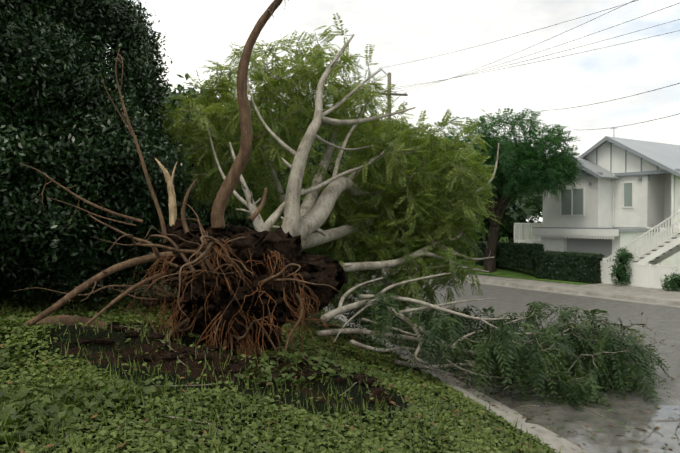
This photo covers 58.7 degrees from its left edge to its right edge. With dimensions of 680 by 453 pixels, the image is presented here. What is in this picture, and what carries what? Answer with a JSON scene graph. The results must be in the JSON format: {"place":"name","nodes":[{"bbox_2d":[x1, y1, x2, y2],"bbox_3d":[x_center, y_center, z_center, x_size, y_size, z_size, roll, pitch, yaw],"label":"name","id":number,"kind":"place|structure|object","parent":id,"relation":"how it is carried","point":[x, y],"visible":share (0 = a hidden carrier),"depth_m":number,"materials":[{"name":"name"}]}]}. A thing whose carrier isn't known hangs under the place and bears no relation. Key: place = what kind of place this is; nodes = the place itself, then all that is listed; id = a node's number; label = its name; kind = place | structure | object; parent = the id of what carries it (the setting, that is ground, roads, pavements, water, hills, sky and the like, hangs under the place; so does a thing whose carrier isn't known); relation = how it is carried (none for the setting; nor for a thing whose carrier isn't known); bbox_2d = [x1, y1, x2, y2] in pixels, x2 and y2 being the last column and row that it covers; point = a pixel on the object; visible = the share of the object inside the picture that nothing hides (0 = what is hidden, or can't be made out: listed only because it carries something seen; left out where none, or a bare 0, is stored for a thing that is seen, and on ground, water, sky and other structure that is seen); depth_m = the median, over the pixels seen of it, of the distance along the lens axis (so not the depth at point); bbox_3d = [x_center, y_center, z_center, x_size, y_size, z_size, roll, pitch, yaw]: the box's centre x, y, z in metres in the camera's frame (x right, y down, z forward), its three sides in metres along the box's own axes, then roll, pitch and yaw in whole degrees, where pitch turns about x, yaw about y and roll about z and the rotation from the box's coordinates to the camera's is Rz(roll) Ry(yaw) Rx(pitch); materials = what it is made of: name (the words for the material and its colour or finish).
{"place":"outdoors","nodes":[
{"label":"outdoors","id":0,"kind":"place"},
{"bbox_2d":[0,251,548,452],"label":"plants","id":1,"kind":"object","parent":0,"point":[129,346],"visible":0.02,"depth_m":6.60,"materials":[{"name":"green plant"}]},
{"bbox_2d":[0,0,208,306],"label":"hedge","id":2,"kind":"object","parent":1,"relation":"on","point":[62,123],"depth_m":9.39,"materials":[{"name":"green plant"}]},
{"bbox_2d":[16,0,364,370],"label":"tree roots","id":3,"kind":"object","parent":1,"relation":"on","point":[229,183],"visible":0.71,"depth_m":7.88,"materials":[{"name":"brown wood"}]},
{"bbox_2d":[0,276,440,443],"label":"ground cover weeds","id":4,"kind":"object","parent":1,"relation":"on","point":[31,427],"visible":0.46,"depth_m":5.03,"materials":[{"name":"green plant"}]},
{"bbox_2d":[65,236,395,404],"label":"fallen tree soil clods","id":5,"kind":"object","parent":1,"relation":"on","point":[377,391],"visible":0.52,"depth_m":7.17,"materials":[{"name":"brown soil"}]},
{"bbox_2d":[118,231,360,363],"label":"fine roots","id":6,"kind":"object","parent":1,"relation":"on","point":[176,313],"visible":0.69,"depth_m":7.71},
{"bbox_2d":[161,217,347,353],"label":"fallen tree root plate soil","id":7,"kind":"structure","parent":1,"relation":"on","point":[322,269],"depth_m":7.95,"materials":[{"name":"brown soil"}]},
{"bbox_2d":[155,158,176,233],"bbox_3d":[-2.359,-0.406,8.208,0.310,1.055,0.115,0,1,-1],"label":"fallen tree split stub","id":8,"kind":"object","parent":7,"relation":"on","point":[172,199],"visible":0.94,"depth_m":8.18,"materials":[{"name":"brown wood"}]},
{"bbox_2d":[0,284,552,452],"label":"dead leaves","id":9,"kind":"object","parent":1,"relation":"on","point":[267,383],"visible":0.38,"depth_m":6.44,"materials":[{"name":"brown plant"}]},
{"bbox_2d":[0,264,559,452],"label":"ground cover leaves","id":10,"kind":"object","parent":1,"relation":"on","point":[171,442],"visible":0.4,"depth_m":5.64,"materials":[{"name":"green plant"}]},
{"bbox_2d":[0,272,561,452],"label":"ground cover grass","id":11,"kind":"structure","parent":1,"relation":"on","point":[208,406],"depth_m":5.93,"materials":[{"name":"green plant"}]},
{"bbox_2d":[149,13,501,324],"bbox_3d":[-0.159,-1.012,12.711,7.682,6.407,9.010,0,1,-1],"label":"fallen tree","id":12,"kind":"object","parent":1,"relation":"on","point":[343,211],"depth_m":12.26,"materials":[{"name":"green plant"}]},
{"bbox_2d":[373,68,407,259],"bbox_3d":[3.114,-3.431,38.090,2.300,13.000,0.375,0,1,-15],"label":"power pole","id":13,"kind":"object","parent":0,"point":[389,83],"visible":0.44,"depth_m":37.96,"materials":[{"name":"brown wood"}]},
{"bbox_2d":[166,0,679,129],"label":"power lines","id":14,"kind":"object","parent":13,"relation":"attached to","point":[539,61],"visible":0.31,"depth_m":23.88,"materials":[{"name":"black rubber"}]},
{"bbox_2d":[102,0,679,221],"label":"sky","id":15,"kind":"structure","parent":0,"point":[195,32],"materials":[{"name":"white"}]},
{"bbox_2d":[310,227,590,284],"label":"grass verge","id":16,"kind":"structure","parent":0,"point":[515,273],"depth_m":30.51,"materials":[{"name":"green plant"}]},
{"bbox_2d":[130,73,542,242],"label":"trees","id":17,"kind":"object","parent":16,"relation":"on","point":[523,213],"depth_m":40.35,"materials":[{"name":"green plant"}]},
{"bbox_2d":[451,240,544,270],"bbox_3d":[8.146,1.480,32.075,1.098,1.453,6.011,0,1,-33],"label":"hedge","id":18,"kind":"object","parent":16,"relation":"on","point":[518,257],"depth_m":30.46,"materials":[{"name":"green plant"}]},
{"bbox_2d":[514,141,679,290],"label":"house","id":19,"kind":"structure","parent":16,"relation":"on","point":[655,201],"depth_m":30.43,"materials":[{"name":"white paint"}]},
{"bbox_2d":[567,236,611,261],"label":"garage door","id":20,"kind":"structure","parent":19,"relation":"in","point":[603,246],"depth_m":29.12,"materials":[{"name":"grey metal"}]},
{"bbox_2d":[561,183,631,214],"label":"windows","id":21,"kind":"structure","parent":19,"relation":"in","point":[577,203],"depth_m":31.75,"materials":[{"name":"grey glass"}]},
{"bbox_2d":[517,136,679,231],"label":"house roof","id":22,"kind":"structure","parent":19,"relation":"attached to","point":[667,155],"depth_m":31.28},
{"bbox_2d":[532,128,679,228],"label":"house trim","id":23,"kind":"structure","parent":19,"relation":"attached to","point":[668,170],"depth_m":30.44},
{"bbox_2d":[633,233,679,261],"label":"stair treads","id":24,"kind":"object","parent":19,"relation":"attached to","point":[657,249],"visible":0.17,"depth_m":25.26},
{"bbox_2d":[329,222,679,452],"bbox_3d":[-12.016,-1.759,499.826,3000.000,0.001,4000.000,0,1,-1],"label":"road","id":25,"kind":"structure","parent":0,"point":[662,322],"depth_m":10.55,"materials":[{"name":"grey asphalt"}]},
{"bbox_2d":[47,325,679,452],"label":"fallen twigs","id":26,"kind":"object","parent":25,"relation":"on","point":[340,395],"visible":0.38,"depth_m":6.74,"materials":[{"name":"brown wood"}]},
{"bbox_2d":[325,307,588,452],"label":"kerb","id":27,"kind":"structure","parent":25,"relation":"on","point":[550,437],"depth_m":9.11,"materials":[{"name":"concrete"}]},
{"bbox_2d":[316,273,600,379],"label":"fallen branches","id":28,"kind":"object","parent":25,"relation":"on","point":[331,314],"visible":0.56,"depth_m":10.45,"materials":[{"name":"grey wood"}]},
{"bbox_2d":[320,281,673,411],"bbox_3d":[3.261,1.891,11.414,7.344,1.844,4.356,0,1,-1],"label":"fallen branch foliage","id":29,"kind":"object","parent":25,"relation":"on","point":[502,344],"depth_m":10.30,"materials":[{"name":"green plant"}]},
{"bbox_2d":[381,267,679,307],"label":"footpath kerb","id":30,"kind":"structure","parent":25,"relation":"on","point":[656,296],"depth_m":24.41,"materials":[{"name":"concrete"}]},
{"bbox_2d":[389,331,679,452],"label":"road leaves","id":31,"kind":"object","parent":25,"relation":"on","point":[566,402],"visible":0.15,"depth_m":9.19,"materials":[{"name":"plant"}]},
{"bbox_2d":[535,250,604,284],"bbox_3d":[10.593,1.884,28.040,1.156,1.571,3.249,0,1,-32],"label":"hedge","id":32,"kind":"object","parent":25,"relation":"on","point":[581,267],"depth_m":27.49,"materials":[{"name":"green plant"}]},
{"bbox_2d":[563,312,666,371],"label":"leaves","id":33,"kind":"object","parent":25,"relation":"on","point":[622,331],"depth_m":11.68,"materials":[{"name":"green plant"}]},
{"bbox_2d":[608,246,679,290],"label":"shrub","id":34,"kind":"object","parent":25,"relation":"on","point":[622,254],"depth_m":25.61,"materials":[{"name":"green plant"}]},
{"bbox_2d":[437,108,588,274],"bbox_3d":[8.160,-1.693,30.418,7.958,8.401,7.593,0,1,-1],"label":"tree","id":35,"kind":"object","parent":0,"point":[510,161],"depth_m":28.68,"materials":[{"name":"green plant"}]}
]}

